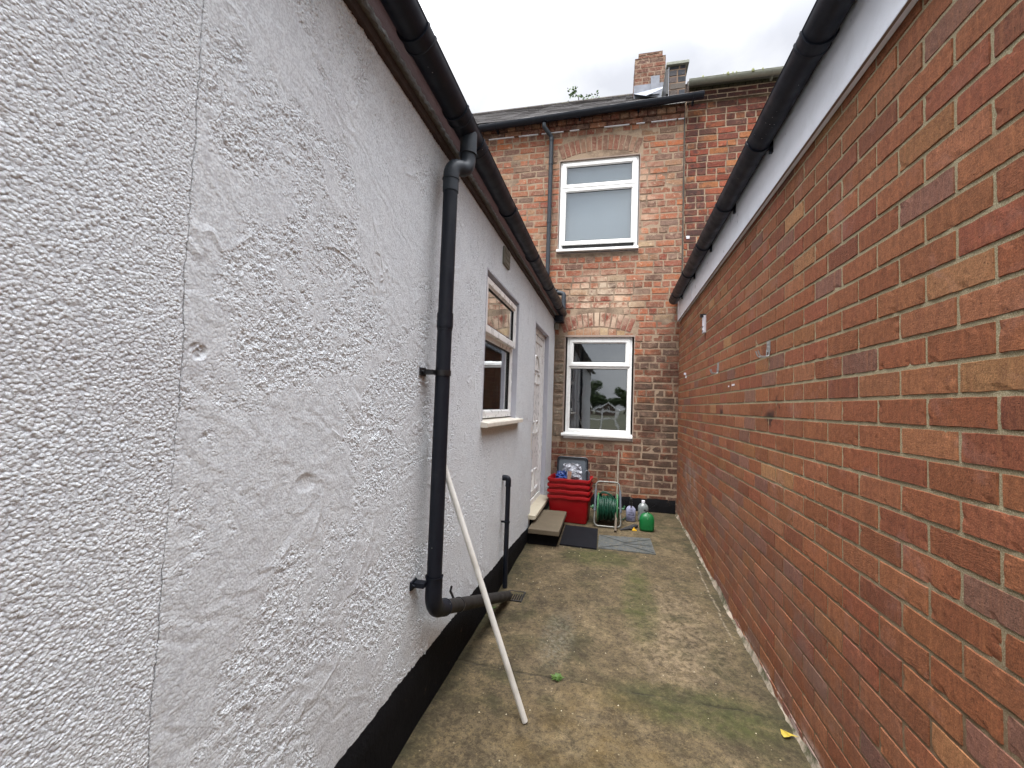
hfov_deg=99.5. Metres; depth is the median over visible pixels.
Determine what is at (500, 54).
sky
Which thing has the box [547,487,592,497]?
storage box
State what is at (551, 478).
storage box
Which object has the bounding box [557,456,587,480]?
box lid
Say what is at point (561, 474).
blue sheet
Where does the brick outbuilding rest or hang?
on the ground
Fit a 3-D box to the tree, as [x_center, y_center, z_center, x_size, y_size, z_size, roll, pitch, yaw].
[2.005,-3.478,12.969,1.182,11.162,0.981,4,-3,-33]
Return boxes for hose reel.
[590,481,625,527]
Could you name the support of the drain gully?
on the concrete path
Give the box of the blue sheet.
[555,470,566,478]
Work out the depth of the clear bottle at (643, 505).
5.25 m
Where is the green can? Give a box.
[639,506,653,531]
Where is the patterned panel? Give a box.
[598,535,655,554]
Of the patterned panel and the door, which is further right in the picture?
the patterned panel
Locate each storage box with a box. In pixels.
[547,473,592,485]
[547,482,592,491]
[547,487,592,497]
[547,492,592,523]
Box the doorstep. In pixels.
[527,509,566,546]
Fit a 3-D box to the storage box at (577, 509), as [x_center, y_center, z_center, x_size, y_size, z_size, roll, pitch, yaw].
[0.700,1.474,5.220,0.506,0.314,0.391,1,-3,17]
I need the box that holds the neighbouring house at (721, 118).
[661,59,783,270]
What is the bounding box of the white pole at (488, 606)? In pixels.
[432,437,527,723]
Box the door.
[528,328,548,519]
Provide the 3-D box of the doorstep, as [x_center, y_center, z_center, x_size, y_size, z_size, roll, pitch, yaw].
[0.389,1.540,4.620,0.322,0.190,0.842,1,-3,13]
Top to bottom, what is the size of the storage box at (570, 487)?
0.314 m
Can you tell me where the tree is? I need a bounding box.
[567,86,599,100]
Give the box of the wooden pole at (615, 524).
[614,449,619,531]
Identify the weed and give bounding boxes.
[550,673,563,680]
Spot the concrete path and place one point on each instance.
(616, 643)
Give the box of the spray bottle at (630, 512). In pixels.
[626,497,635,521]
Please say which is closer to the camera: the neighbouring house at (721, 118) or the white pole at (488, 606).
the white pole at (488, 606)
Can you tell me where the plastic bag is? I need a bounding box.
[563,463,581,479]
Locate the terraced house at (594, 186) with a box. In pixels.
[473,50,704,513]
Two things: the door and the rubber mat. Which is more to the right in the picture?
the rubber mat
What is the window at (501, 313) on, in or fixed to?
in the rendered extension
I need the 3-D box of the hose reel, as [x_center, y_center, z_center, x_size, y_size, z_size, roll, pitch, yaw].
[1.158,1.393,5.151,0.442,0.490,0.512,1,-3,13]
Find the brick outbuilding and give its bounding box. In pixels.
[669,0,1023,767]
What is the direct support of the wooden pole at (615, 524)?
on the concrete path
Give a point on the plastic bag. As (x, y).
(573, 471)
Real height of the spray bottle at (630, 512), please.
0.278 m
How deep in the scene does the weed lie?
2.26 m
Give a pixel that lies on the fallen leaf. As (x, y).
(785, 733)
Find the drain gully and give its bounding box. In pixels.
[509,590,525,602]
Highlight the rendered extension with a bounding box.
[0,0,566,767]
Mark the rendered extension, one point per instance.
(280, 304)
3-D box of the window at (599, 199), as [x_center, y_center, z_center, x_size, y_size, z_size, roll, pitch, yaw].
[1.208,-2.518,6.105,1.120,1.333,0.150,1,-3,13]
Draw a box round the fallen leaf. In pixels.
[780,729,796,736]
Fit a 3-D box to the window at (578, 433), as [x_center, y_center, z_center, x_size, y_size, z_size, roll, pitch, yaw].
[1.177,0.049,5.975,0.952,1.422,0.140,1,-3,13]
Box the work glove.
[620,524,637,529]
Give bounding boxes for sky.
[418,0,815,112]
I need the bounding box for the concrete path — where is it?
[392,507,811,767]
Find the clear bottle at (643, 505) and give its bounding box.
[638,500,647,519]
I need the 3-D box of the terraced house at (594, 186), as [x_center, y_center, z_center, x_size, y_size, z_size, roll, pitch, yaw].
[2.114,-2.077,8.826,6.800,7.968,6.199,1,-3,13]
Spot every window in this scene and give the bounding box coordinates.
[481,277,522,427]
[556,156,638,253]
[561,336,633,440]
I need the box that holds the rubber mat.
[559,525,597,549]
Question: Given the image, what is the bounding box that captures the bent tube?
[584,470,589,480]
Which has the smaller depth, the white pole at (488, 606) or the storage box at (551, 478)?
the white pole at (488, 606)
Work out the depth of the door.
5.23 m

